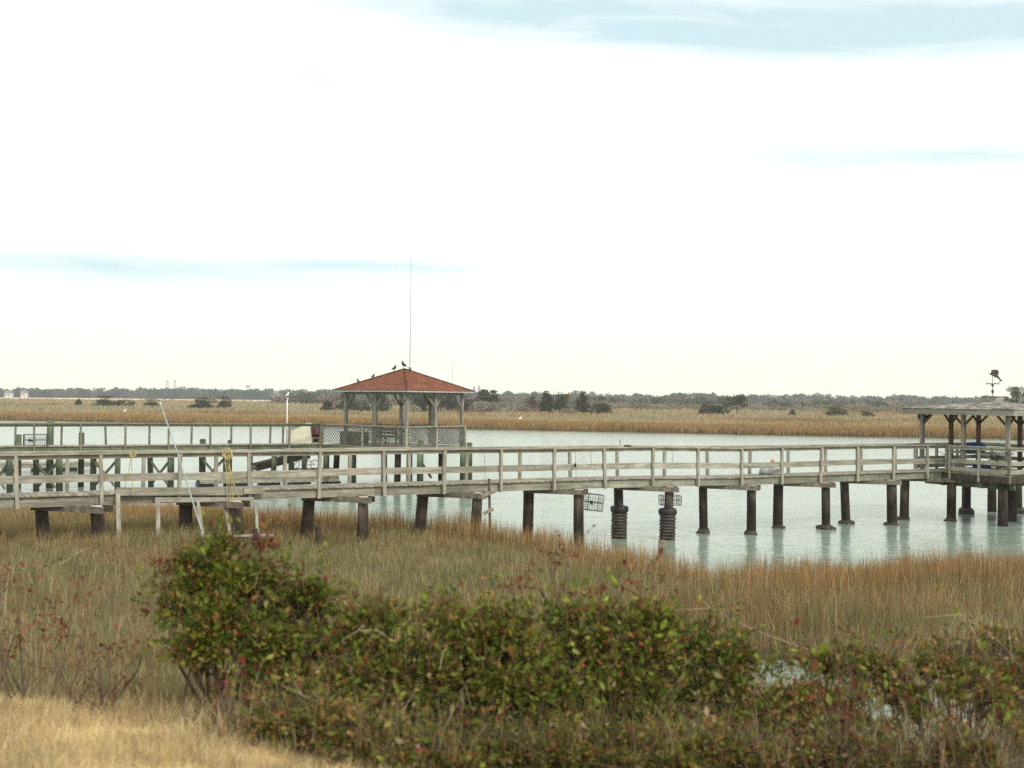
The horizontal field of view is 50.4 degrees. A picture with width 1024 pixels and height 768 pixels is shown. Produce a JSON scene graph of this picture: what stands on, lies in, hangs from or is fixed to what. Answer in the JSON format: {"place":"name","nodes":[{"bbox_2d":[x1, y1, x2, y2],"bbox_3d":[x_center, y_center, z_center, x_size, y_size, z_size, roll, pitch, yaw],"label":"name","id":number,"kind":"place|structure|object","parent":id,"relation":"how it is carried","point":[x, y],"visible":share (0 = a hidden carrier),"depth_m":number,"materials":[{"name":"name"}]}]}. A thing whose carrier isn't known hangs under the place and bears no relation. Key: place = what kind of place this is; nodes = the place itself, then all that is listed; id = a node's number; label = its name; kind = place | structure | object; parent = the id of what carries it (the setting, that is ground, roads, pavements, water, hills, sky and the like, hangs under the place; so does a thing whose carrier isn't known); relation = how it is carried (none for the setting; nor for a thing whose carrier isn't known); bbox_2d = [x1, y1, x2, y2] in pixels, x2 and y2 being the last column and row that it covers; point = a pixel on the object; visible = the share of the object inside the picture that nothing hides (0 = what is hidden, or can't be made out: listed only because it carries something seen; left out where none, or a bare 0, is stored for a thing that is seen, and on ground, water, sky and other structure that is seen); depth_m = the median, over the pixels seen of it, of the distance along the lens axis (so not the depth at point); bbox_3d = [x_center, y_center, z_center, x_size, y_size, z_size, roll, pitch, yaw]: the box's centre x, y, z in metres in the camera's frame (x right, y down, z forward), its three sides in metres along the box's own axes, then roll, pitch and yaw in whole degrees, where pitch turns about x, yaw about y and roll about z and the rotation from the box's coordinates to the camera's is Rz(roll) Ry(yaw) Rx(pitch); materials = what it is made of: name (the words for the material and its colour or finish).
{"place":"outdoors","nodes":[
{"label":"outdoors","id":0,"kind":"place"},
{"bbox_2d":[23,434,47,445],"bbox_3d":[-21.696,2.547,49.546,1.003,0.521,0.644,1,-1,-29],"label":"crab trap","id":1,"kind":"object","parent":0,"point":[30,441],"visible":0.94,"depth_m":49.45,"materials":[{"name":"metal"}]},
{"bbox_2d":[311,426,319,441],"bbox_3d":[-10.305,2.634,57.169,0.590,0.856,0.590,1,-1,0],"label":"drum","id":2,"kind":"object","parent":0,"point":[315,431],"visible":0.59,"depth_m":56.91,"materials":[{"name":"red plastic"}]},
{"bbox_2d":[0,664,1022,767],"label":"dry grass","id":3,"kind":"structure","parent":0,"point":[202,718],"depth_m":6.56,"materials":[{"name":"plant"}]},
{"bbox_2d":[0,420,1023,752],"bbox_3d":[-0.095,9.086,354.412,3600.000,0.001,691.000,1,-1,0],"label":"water","id":4,"kind":"structure","parent":0,"point":[870,532],"depth_m":49.05,"materials":[{"name":"liquid"}]},
{"bbox_2d":[14,434,21,487],"bbox_3d":[-23.497,4.262,51.747,0.312,3.724,0.315,1,-1,0],"label":"mooring pile","id":5,"kind":"object","parent":4,"relation":"in","point":[19,439],"visible":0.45,"depth_m":51.66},
{"bbox_2d":[0,461,98,472],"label":"floating dock","id":6,"kind":"object","parent":4,"relation":"on","point":[73,465],"visible":0.44,"depth_m":62.73,"materials":[{"name":"grey wood"}]},
{"bbox_2d":[46,420,53,487],"bbox_3d":[-22.022,3.929,51.848,0.343,4.423,0.342,1,-1,0],"label":"mooring pile","id":7,"kind":"object","parent":4,"relation":"in","point":[50,438],"visible":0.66,"depth_m":51.73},
{"bbox_2d":[78,433,84,486],"bbox_3d":[-20.856,4.256,52.646,0.289,3.814,0.295,1,-1,0],"label":"mooring pile","id":8,"kind":"object","parent":4,"relation":"in","point":[80,467],"visible":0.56,"depth_m":52.55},
{"bbox_2d":[0,423,323,492],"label":"boardwalk","id":9,"kind":"structure","parent":4,"relation":"in","point":[58,465],"depth_m":51.45,"materials":[{"name":"grey wood"}]},
{"bbox_2d":[286,398,288,442],"bbox_3d":[-11.585,2.022,56.022,0.120,2.602,0.114,1,-1,0],"label":"lamp pole","id":10,"kind":"object","parent":9,"relation":"attached to","point":[287,419],"visible":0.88,"depth_m":56.01,"materials":[{"name":"white paint"}]},
{"bbox_2d":[287,423,311,442],"bbox_3d":[-10.997,2.526,56.221,1.500,1.034,0.800,1,-1,0],"label":"dock box","id":11,"kind":"object","parent":9,"relation":"on","point":[300,434],"visible":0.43,"depth_m":55.87,"materials":[{"name":"white paint"}]},
{"bbox_2d":[200,439,205,471],"bbox_3d":[-15.523,4.500,54.545,0.336,3.488,0.331,1,-1,0],"label":"mooring pile","id":12,"kind":"object","parent":4,"relation":"in","point":[202,441],"visible":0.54,"depth_m":54.47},
{"bbox_2d":[228,440,231,471],"bbox_3d":[-14.364,4.556,55.343,0.250,3.420,0.250,1,-1,0],"label":"mooring pile","id":13,"kind":"object","parent":4,"relation":"in","point":[230,465],"visible":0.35,"depth_m":55.25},
{"bbox_2d":[195,476,340,486],"bbox_3d":[-12.125,4.886,54.237,6.900,0.600,1.900,1,-1,-21],"label":"floating dock","id":14,"kind":"object","parent":4,"relation":"on","point":[276,481],"visible":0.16,"depth_m":53.48,"materials":[{"name":"grey wood"}]},
{"bbox_2d":[253,456,310,470],"bbox_3d":[-11.977,4.048,56.543,3.398,1.118,1.139,1,-1,-37],"label":"gangway","id":15,"kind":"object","parent":14,"relation":"on","point":[262,465],"visible":0.41,"depth_m":55.89,"materials":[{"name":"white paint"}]},
{"bbox_2d":[292,468,332,469],"bbox_3d":[-10.024,4.429,54.716,2.165,0.370,0.642,1,-1,-24],"label":"timber stand","id":16,"kind":"object","parent":14,"relation":"on","point":[309,468],"visible":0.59,"depth_m":54.50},
{"bbox_2d":[290,457,317,468],"bbox_3d":[-10.350,3.949,54.352,1.439,0.583,0.448,1,-1,0],"label":"bicycle","id":17,"kind":"object","parent":16,"relation":"on","point":[305,464],"visible":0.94,"depth_m":54.34,"materials":[{"name":"black metal"}]},
{"bbox_2d":[417,440,423,480],"bbox_3d":[-4.216,4.445,49.845,0.325,3.712,0.321,1,-1,0],"label":"mooring pile","id":18,"kind":"object","parent":4,"relation":"in","point":[420,457],"visible":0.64,"depth_m":49.73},
{"bbox_2d":[460,442,466,479],"bbox_3d":[-2.395,4.610,53.144,0.332,3.507,0.330,1,-1,0],"label":"mooring pile","id":19,"kind":"object","parent":4,"relation":"in","point":[462,461],"visible":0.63,"depth_m":53.02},
{"bbox_2d":[467,442,471,479],"bbox_3d":[-2.110,4.635,53.845,0.294,3.481,0.292,1,-1,0],"label":"mooring pile","id":20,"kind":"object","parent":4,"relation":"in","point":[469,444],"visible":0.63,"depth_m":53.74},
{"bbox_2d":[0,490,1023,604],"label":"reeds","id":21,"kind":"object","parent":4,"relation":"in","point":[905,569],"visible":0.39,"depth_m":26.10,"materials":[{"name":"brown plant"}]},
{"bbox_2d":[658,540,665,556],"bbox_3d":[4.287,5.109,31.136,0.224,1.280,0.223,1,-1,0],"label":"pile stub","id":22,"kind":"object","parent":4,"relation":"in","point":[661,543],"visible":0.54,"depth_m":31.06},
{"bbox_2d":[0,397,1023,767],"bbox_3d":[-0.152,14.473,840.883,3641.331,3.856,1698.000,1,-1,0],"label":"ground","id":23,"kind":"structure","parent":0,"point":[156,663],"depth_m":20.27,"materials":[{"name":"plant"}]},
{"bbox_2d":[4,390,13,396],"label":"house","id":24,"kind":"structure","parent":23,"relation":"on","point":[8,393],"depth_m":897.23,"materials":[{"name":"white wood"}]},
{"bbox_2d":[20,390,28,397],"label":"house","id":25,"kind":"structure","parent":23,"relation":"on","point":[23,395],"depth_m":897.91,"materials":[{"name":"white wood"}]},
{"bbox_2d":[0,544,123,707],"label":"sumac shrub","id":26,"kind":"object","parent":23,"relation":"on","point":[5,664],"visible":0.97,"depth_m":8.47,"materials":[{"name":"brown plant"}]},
{"bbox_2d":[25,581,173,717],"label":"sumac shrub","id":27,"kind":"object","parent":23,"relation":"on","point":[81,693],"visible":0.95,"depth_m":7.84,"materials":[{"name":"brown plant"}]},
{"bbox_2d":[92,395,120,405],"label":"marsh shrub","id":28,"kind":"object","parent":23,"relation":"on","point":[103,402],"visible":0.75,"depth_m":289.61,"materials":[{"name":"green plant"}]},
{"bbox_2d":[115,399,134,406],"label":"marsh shrub","id":29,"kind":"object","parent":23,"relation":"on","point":[121,402],"visible":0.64,"depth_m":291.40,"materials":[{"name":"green plant"}]},
{"bbox_2d":[142,398,159,405],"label":"marsh shrub","id":30,"kind":"object","parent":23,"relation":"on","point":[151,403],"visible":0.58,"depth_m":290.77,"materials":[{"name":"green plant"}]},
{"bbox_2d":[159,402,205,541],"bbox_3d":[-8.202,2.252,27.238,0.108,3.554,2.636,1,-1,-44],"label":"leaning pipe","id":31,"kind":"object","parent":23,"relation":"on","point":[182,470],"visible":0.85,"depth_m":27.31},
{"bbox_2d":[193,396,216,408],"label":"marsh shrub","id":32,"kind":"object","parent":23,"relation":"on","point":[200,402],"visible":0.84,"depth_m":274.75,"materials":[{"name":"green plant"}]},
{"bbox_2d":[143,497,297,713],"bbox_3d":[-2.045,1.553,7.610,1.304,1.603,0.663,1,-1,0],"label":"sumac shrub","id":33,"kind":"object","parent":23,"relation":"on","point":[258,541],"visible":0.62,"depth_m":7.59,"materials":[{"name":"brown plant"}]},
{"bbox_2d":[216,396,232,407],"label":"marsh shrub","id":34,"kind":"object","parent":23,"relation":"on","point":[223,404],"visible":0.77,"depth_m":275.47,"materials":[{"name":"green plant"}]},
{"bbox_2d":[176,640,285,734],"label":"sumac shrub","id":35,"kind":"object","parent":23,"relation":"on","point":[227,680],"visible":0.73,"depth_m":6.92,"materials":[{"name":"brown plant"}]},
{"bbox_2d":[122,509,371,716],"bbox_3d":[-1.832,1.623,7.582,1.810,1.581,1.278,1,-1,0],"label":"wax shrub","id":36,"kind":"object","parent":23,"relation":"on","point":[214,622],"visible":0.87,"depth_m":7.44,"materials":[{"name":"green plant"}]},
{"bbox_2d":[252,528,257,546],"bbox_3d":[-6.498,4.006,27.545,0.202,0.694,0.194,1,-1,0],"label":"stump","id":37,"kind":"object","parent":23,"relation":"on","point":[255,531],"visible":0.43,"depth_m":27.48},
{"bbox_2d":[315,526,321,545],"bbox_3d":[-5.195,4.168,29.150,0.218,0.732,0.205,1,-1,0],"label":"stump","id":38,"kind":"object","parent":23,"relation":"on","point":[318,532],"visible":0.68,"depth_m":29.08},
{"bbox_2d":[320,400,336,410],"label":"marsh shrub","id":39,"kind":"object","parent":23,"relation":"on","point":[328,404],"visible":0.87,"depth_m":263.48,"materials":[{"name":"green plant"}]},
{"bbox_2d":[327,387,356,410],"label":"marsh tree","id":40,"kind":"object","parent":23,"relation":"on","point":[342,403],"visible":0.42,"depth_m":269.35,"materials":[{"name":"green plant"}]},
{"bbox_2d":[219,646,483,767],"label":"brush","id":41,"kind":"object","parent":23,"relation":"on","point":[324,727],"visible":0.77,"depth_m":6.54,"materials":[{"name":"green plant"}]},
{"bbox_2d":[282,683,341,703],"bbox_3d":[-1.228,1.909,6.654,0.365,0.178,0.044,1,-1,-19],"label":"dead cane","id":42,"kind":"object","parent":41,"relation":"on","point":[306,696],"visible":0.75,"depth_m":6.63,"materials":[{"name":"plant"}]},
{"bbox_2d":[348,401,371,411],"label":"marsh shrub","id":43,"kind":"object","parent":23,"relation":"on","point":[364,405],"visible":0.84,"depth_m":267.31,"materials":[{"name":"green plant"}]},
{"bbox_2d":[264,564,495,734],"bbox_3d":[-0.859,1.797,7.176,1.542,1.349,1.178,1,-1,-13],"label":"wax shrub","id":44,"kind":"object","parent":23,"relation":"on","point":[379,660],"visible":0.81,"depth_m":7.08,"materials":[{"name":"green plant"}]},
{"bbox_2d":[343,623,396,643],"bbox_3d":[-0.915,1.622,7.043,0.368,0.153,0.042,1,-1,-23],"label":"dead cane","id":45,"kind":"object","parent":44,"relation":"attached to","point":[370,630],"visible":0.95,"depth_m":7.05,"materials":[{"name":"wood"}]},
{"bbox_2d":[371,395,392,411],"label":"marsh tree","id":46,"kind":"object","parent":23,"relation":"on","point":[382,406],"visible":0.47,"depth_m":265.46,"materials":[{"name":"green plant"}]},
{"bbox_2d":[321,368,473,482],"bbox_3d":[-5.925,2.830,54.919,6.843,7.252,4.864,0,-1,41],"label":"gazebo","id":47,"kind":"object","parent":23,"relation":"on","point":[401,383],"visible":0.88,"depth_m":53.57,"materials":[{"name":"grey wood"}]},
{"bbox_2d":[340,431,368,444],"bbox_3d":[-7.951,2.709,54.794,1.560,0.635,0.660,0,-1,41],"label":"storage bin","id":48,"kind":"object","parent":47,"relation":"on","point":[355,437],"visible":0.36,"depth_m":54.42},
{"bbox_2d":[378,428,403,446],"bbox_3d":[-5.942,2.597,53.224,1.400,0.900,0.485,0,-1,41],"label":"bench","id":49,"kind":"object","parent":47,"relation":"on","point":[388,435],"visible":0.38,"depth_m":52.99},
{"bbox_2d":[408,291,410,369],"bbox_3d":[-5.083,-3.513,54.449,0.144,5.667,0.144,1,-1,-22],"label":"antenna","id":50,"kind":"object","parent":47,"relation":"on","point":[409,367],"visible":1,"depth_m":54.42,"materials":[{"name":"metal"}]},
{"bbox_2d":[409,395,428,411],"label":"marsh tree","id":51,"kind":"object","parent":23,"relation":"on","point":[420,400],"visible":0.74,"depth_m":266.79,"materials":[{"name":"green plant"}]},
{"bbox_2d":[437,395,458,411],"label":"marsh tree","id":52,"kind":"object","parent":23,"relation":"on","point":[452,404],"visible":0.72,"depth_m":271.74,"materials":[{"name":"green plant"}]},
{"bbox_2d":[457,393,473,412],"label":"marsh shrub","id":53,"kind":"object","parent":23,"relation":"on","point":[466,405],"visible":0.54,"depth_m":261.78,"materials":[{"name":"green plant"}]},
{"bbox_2d":[0,443,961,546],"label":"boardwalk","id":54,"kind":"structure","parent":23,"relation":"on","point":[96,504],"depth_m":32.49,"materials":[{"name":"grey wood"}]},
{"bbox_2d":[124,450,135,492],"bbox_3d":[-9.448,2.159,26.940,0.286,1.070,0.074,1,-1,0],"label":"rope","id":55,"kind":"object","parent":54,"relation":"hanging from","point":[131,455],"visible":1,"depth_m":26.92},
{"bbox_2d":[115,486,273,537],"bbox_3d":[-8.050,3.517,27.711,3.896,1.863,0.539,1,-1,-29],"label":"landing stage","id":56,"kind":"object","parent":54,"relation":"attached to","point":[151,491],"visible":0.82,"depth_m":27.73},
{"bbox_2d":[222,448,239,500],"bbox_3d":[-7.249,2.393,28.085,0.501,1.496,0.124,1,-1,0],"label":"rope","id":57,"kind":"object","parent":54,"relation":"hanging from","point":[229,468],"visible":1,"depth_m":28.08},
{"bbox_2d":[584,493,604,511],"bbox_3d":[2.527,3.672,33.780,0.579,0.577,0.456,1,-1,-17],"label":"crab trap","id":58,"kind":"object","parent":54,"relation":"attached to","point":[594,502],"visible":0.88,"depth_m":33.65,"materials":[{"name":"metal"}]},
{"bbox_2d":[659,495,681,505],"bbox_3d":[5.140,3.775,35.355,0.643,0.321,0.449,1,-1,-11],"label":"crab trap","id":59,"kind":"object","parent":54,"relation":"attached to","point":[675,499],"visible":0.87,"depth_m":35.19,"materials":[{"name":"metal"}]},
{"bbox_2d":[759,468,779,474],"bbox_3d":[9.065,2.992,38.166,0.830,0.410,0.614,1,-1,0],"label":"sack","id":60,"kind":"object","parent":54,"relation":"on","point":[769,471],"visible":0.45,"depth_m":37.92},
{"bbox_2d":[473,389,499,402],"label":"marsh tree","id":61,"kind":"object","parent":23,"relation":"on","point":[494,397],"visible":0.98,"depth_m":299.14,"materials":[{"name":"green plant"}]},
{"bbox_2d":[367,560,609,743],"bbox_3d":[-0.185,1.923,7.257,1.687,1.497,1.268,1,-1,0],"label":"wax shrub","id":62,"kind":"object","parent":23,"relation":"on","point":[488,637],"visible":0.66,"depth_m":7.21,"materials":[{"name":"green plant"}]},
{"bbox_2d":[481,479,496,532],"bbox_3d":[-0.652,3.838,30.669,0.358,2.317,0.358,0,-1,41],"label":"stake","id":63,"kind":"object","parent":23,"relation":"on","point":[490,509],"visible":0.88,"depth_m":30.65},
{"bbox_2d":[468,401,511,413],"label":"marsh shrub","id":64,"kind":"object","parent":23,"relation":"on","point":[483,408],"visible":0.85,"depth_m":254.63,"materials":[{"name":"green plant"}]},
{"bbox_2d":[348,670,665,767],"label":"brush","id":65,"kind":"object","parent":23,"relation":"on","point":[528,750],"visible":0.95,"depth_m":6.48,"materials":[{"name":"green plant"}]},
{"bbox_2d":[0,507,1023,762],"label":"marsh grass","id":66,"kind":"structure","parent":23,"relation":"on","point":[912,605],"depth_m":22.08,"materials":[{"name":"plant"}]},
{"bbox_2d":[0,397,1023,438],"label":"marsh grass","id":67,"kind":"structure","parent":23,"relation":"on","point":[853,423],"depth_m":178.88,"materials":[{"name":"plant"}]},
{"bbox_2d":[0,387,1023,404],"bbox_3d":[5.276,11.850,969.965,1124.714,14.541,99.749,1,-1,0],"label":"woods","id":68,"kind":"object","parent":23,"relation":"on","point":[191,393],"visible":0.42,"depth_m":946.78,"materials":[{"name":"plant"}]},
{"bbox_2d":[0,650,1023,767],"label":"weeds","id":69,"kind":"object","parent":23,"relation":"on","point":[181,692],"visible":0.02,"depth_m":8.60,"materials":[{"name":"brown plant"}]},
{"bbox_2d":[12,386,1023,399],"bbox_3d":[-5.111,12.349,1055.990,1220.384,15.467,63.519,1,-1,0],"label":"bare far woods","id":70,"kind":"object","parent":23,"relation":"on","point":[593,393],"visible":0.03,"depth_m":1050.41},
{"bbox_2d":[506,404,539,412],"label":"marsh shrub","id":71,"kind":"object","parent":23,"relation":"on","point":[523,407],"visible":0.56,"depth_m":260.89,"materials":[{"name":"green plant"}]},
{"bbox_2d":[526,394,537,410],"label":"marsh tree","id":72,"kind":"object","parent":23,"relation":"on","point":[533,402],"visible":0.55,"depth_m":284.62,"materials":[{"name":"green plant"}]},
{"bbox_2d":[537,391,555,412],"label":"marsh tree","id":73,"kind":"object","parent":23,"relation":"on","point":[547,399],"visible":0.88,"depth_m":261.52,"materials":[{"name":"green plant"}]},
{"bbox_2d":[552,392,573,412],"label":"marsh tree","id":74,"kind":"object","parent":23,"relation":"on","point":[561,400],"visible":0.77,"depth_m":262.73,"materials":[{"name":"green plant"}]},
{"bbox_2d":[552,408,579,414],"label":"marsh shrub","id":75,"kind":"object","parent":23,"relation":"on","point":[566,410],"visible":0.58,"depth_m":255.54,"materials":[{"name":"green plant"}]},
{"bbox_2d":[498,525,664,731],"bbox_3d":[0.493,1.942,8.059,1.128,1.920,0.775,1,-1,-29],"label":"sumac shrub","id":76,"kind":"object","parent":23,"relation":"on","point":[549,552],"visible":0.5,"depth_m":7.94,"materials":[{"name":"brown plant"}]},
{"bbox_2d":[573,391,592,412],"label":"marsh tree","id":77,"kind":"object","parent":23,"relation":"on","point":[581,407],"visible":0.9,"depth_m":263.44,"materials":[{"name":"green plant"}]},
{"bbox_2d":[585,396,613,414],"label":"marsh tree","id":78,"kind":"object","parent":23,"relation":"on","point":[602,407],"visible":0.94,"depth_m":261.11,"materials":[{"name":"green plant"}]},
{"bbox_2d":[483,551,722,742],"bbox_3d":[0.663,1.980,7.376,1.796,1.636,1.432,1,-1,0],"label":"wax shrub","id":79,"kind":"object","parent":23,"relation":"on","point":[633,658],"visible":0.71,"depth_m":7.30,"materials":[{"name":"green plant"}]},
{"bbox_2d":[265,391,966,407],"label":"bare thicket","id":80,"kind":"object","parent":23,"relation":"on","point":[309,397],"visible":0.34,"depth_m":446.72,"materials":[{"name":"plant"}]},
{"bbox_2d":[543,677,818,767],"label":"brush","id":81,"kind":"object","parent":23,"relation":"on","point":[672,748],"visible":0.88,"depth_m":6.69,"materials":[{"name":"green plant"}]},
{"bbox_2d":[445,399,924,412],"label":"scrub thicket","id":82,"kind":"object","parent":23,"relation":"on","point":[755,406],"visible":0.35,"depth_m":368.26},
{"bbox_2d":[697,399,717,414],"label":"marsh shrub","id":83,"kind":"object","parent":23,"relation":"on","point":[704,409],"visible":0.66,"depth_m":256.95,"materials":[{"name":"green plant"}]},
{"bbox_2d":[707,405,729,414],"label":"marsh shrub","id":84,"kind":"object","parent":23,"relation":"on","point":[718,409],"visible":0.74,"depth_m":253.07,"materials":[{"name":"green plant"}]},
{"bbox_2d":[648,585,797,737],"bbox_3d":[1.414,2.184,7.935,1.391,1.501,1.216,1,-1,0],"label":"wax shrub","id":85,"kind":"object","parent":23,"relation":"on","point":[726,656],"visible":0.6,"depth_m":7.76,"materials":[{"name":"green plant"}]},
{"bbox_2d":[675,600,810,650],"bbox_3d":[1.795,1.889,8.454,1.189,0.425,0.027,1,-1,-7],"label":"dead cane","id":86,"kind":"object","parent":85,"relation":"attached to","point":[749,627],"visible":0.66,"depth_m":8.48,"materials":[{"name":"plant"}]},
{"bbox_2d":[722,395,747,412],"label":"marsh tree","id":87,"kind":"object","parent":23,"relation":"on","point":[735,400],"visible":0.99,"depth_m":279.47,"materials":[{"name":"green plant"}]},
{"bbox_2d":[694,615,912,750],"bbox_3d":[1.916,2.264,7.687,1.763,1.363,1.471,1,-1,0],"label":"wax shrub","id":88,"kind":"object","parent":23,"relation":"on","point":[816,691],"visible":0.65,"depth_m":7.60,"materials":[{"name":"green plant"}]},
{"bbox_2d":[691,683,934,767],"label":"brush","id":89,"kind":"object","parent":23,"relation":"on","point":[783,754],"visible":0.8,"depth_m":6.89,"materials":[{"name":"green plant"}]},
{"bbox_2d":[818,405,851,415],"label":"marsh shrub","id":90,"kind":"object","parent":23,"relation":"on","point":[835,410],"visible":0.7,"depth_m":255.12,"materials":[{"name":"green plant"}]},
{"bbox_2d":[790,659,879,767],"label":"sumac shrub","id":91,"kind":"object","parent":23,"relation":"on","point":[846,718],"visible":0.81,"depth_m":6.96,"materials":[{"name":"brown plant"}]},
{"bbox_2d":[860,411,874,416],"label":"marsh shrub","id":92,"kind":"object","parent":23,"relation":"on","point":[867,413],"visible":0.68,"depth_m":249.52,"materials":[{"name":"green plant"}]},
{"bbox_2d":[803,602,1023,767],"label":"wax shrub","id":93,"kind":"object","parent":23,"relation":"on","point":[981,677],"visible":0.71,"depth_m":7.84,"materials":[{"name":"green plant"}]},
{"bbox_2d":[805,671,1023,767],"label":"brush","id":94,"kind":"object","parent":23,"relation":"on","point":[943,754],"visible":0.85,"depth_m":6.92,"materials":[{"name":"green plant"}]},
{"bbox_2d":[896,591,1023,766],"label":"wax shrub","id":95,"kind":"object","parent":23,"relation":"on","point":[1015,645],"visible":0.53,"depth_m":9.35,"materials":[{"name":"green plant"}]},
{"bbox_2d":[922,610,1021,667],"bbox_3d":[3.747,2.081,8.851,0.903,0.502,0.026,1,-1,-8],"label":"dead cane","id":96,"kind":"object","parent":95,"relation":"on","point":[978,626],"visible":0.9,"depth_m":8.84,"materials":[{"name":"plant"}]},
{"bbox_2d":[902,396,1023,526],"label":"shelter","id":97,"kind":"object","parent":23,"relation":"on","point":[1008,482],"visible":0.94,"depth_m":41.12,"materials":[{"name":"grey wood"}]},
{"bbox_2d":[972,464,991,468],"bbox_3d":[17.972,3.149,41.623,0.776,0.396,0.770,1,-1,0],"label":"tub","id":98,"kind":"object","parent":97,"relation":"on","point":[982,466],"visible":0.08,"depth_m":41.33,"materials":[{"name":"blue plastic"}]},
{"bbox_2d":[952,450,1013,469],"bbox_3d":[17.959,2.982,41.825,0.900,0.735,2.300,1,-1,-33],"label":"table","id":99,"kind":"object","parent":97,"relation":"on","point":[997,454],"visible":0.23,"depth_m":41.09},
{"bbox_2d":[960,442,985,451],"bbox_3d":[17.755,2.436,41.820,0.992,0.383,0.752,1,-1,0],"label":"tarp bundle","id":100,"kind":"object","parent":99,"relation":"on","point":[974,444],"visible":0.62,"depth_m":41.59,"materials":[{"name":"blue plastic"}]},
{"bbox_2d":[986,369,1001,395],"bbox_3d":[18.684,-0.048,42.107,0.484,1.031,0.484,0,-1,45],"label":"weathervane","id":101,"kind":"object","parent":97,"relation":"on","point":[995,373],"visible":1,"depth_m":42.09,"materials":[{"name":"black metal"}]},
{"bbox_2d":[990,459,1011,469],"bbox_3d":[18.625,3.128,41.531,0.640,0.471,0.923,0,-1,38],"label":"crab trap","id":102,"kind":"object","parent":97,"relation":"on","point":[994,466],"visible":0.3,"depth_m":41.40,"materials":[{"name":"metal"}]},
{"bbox_2d":[1004,386,1023,402],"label":"pine tree","id":103,"kind":"object","parent":23,"relation":"on","point":[1015,394],"visible":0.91,"depth_m":299.00,"materials":[{"name":"green plant"}]},
{"bbox_2d":[0,0,1023,398],"label":"sky","id":104,"kind":"structure","parent":0,"point":[627,197],"materials":[{"name":"white"}]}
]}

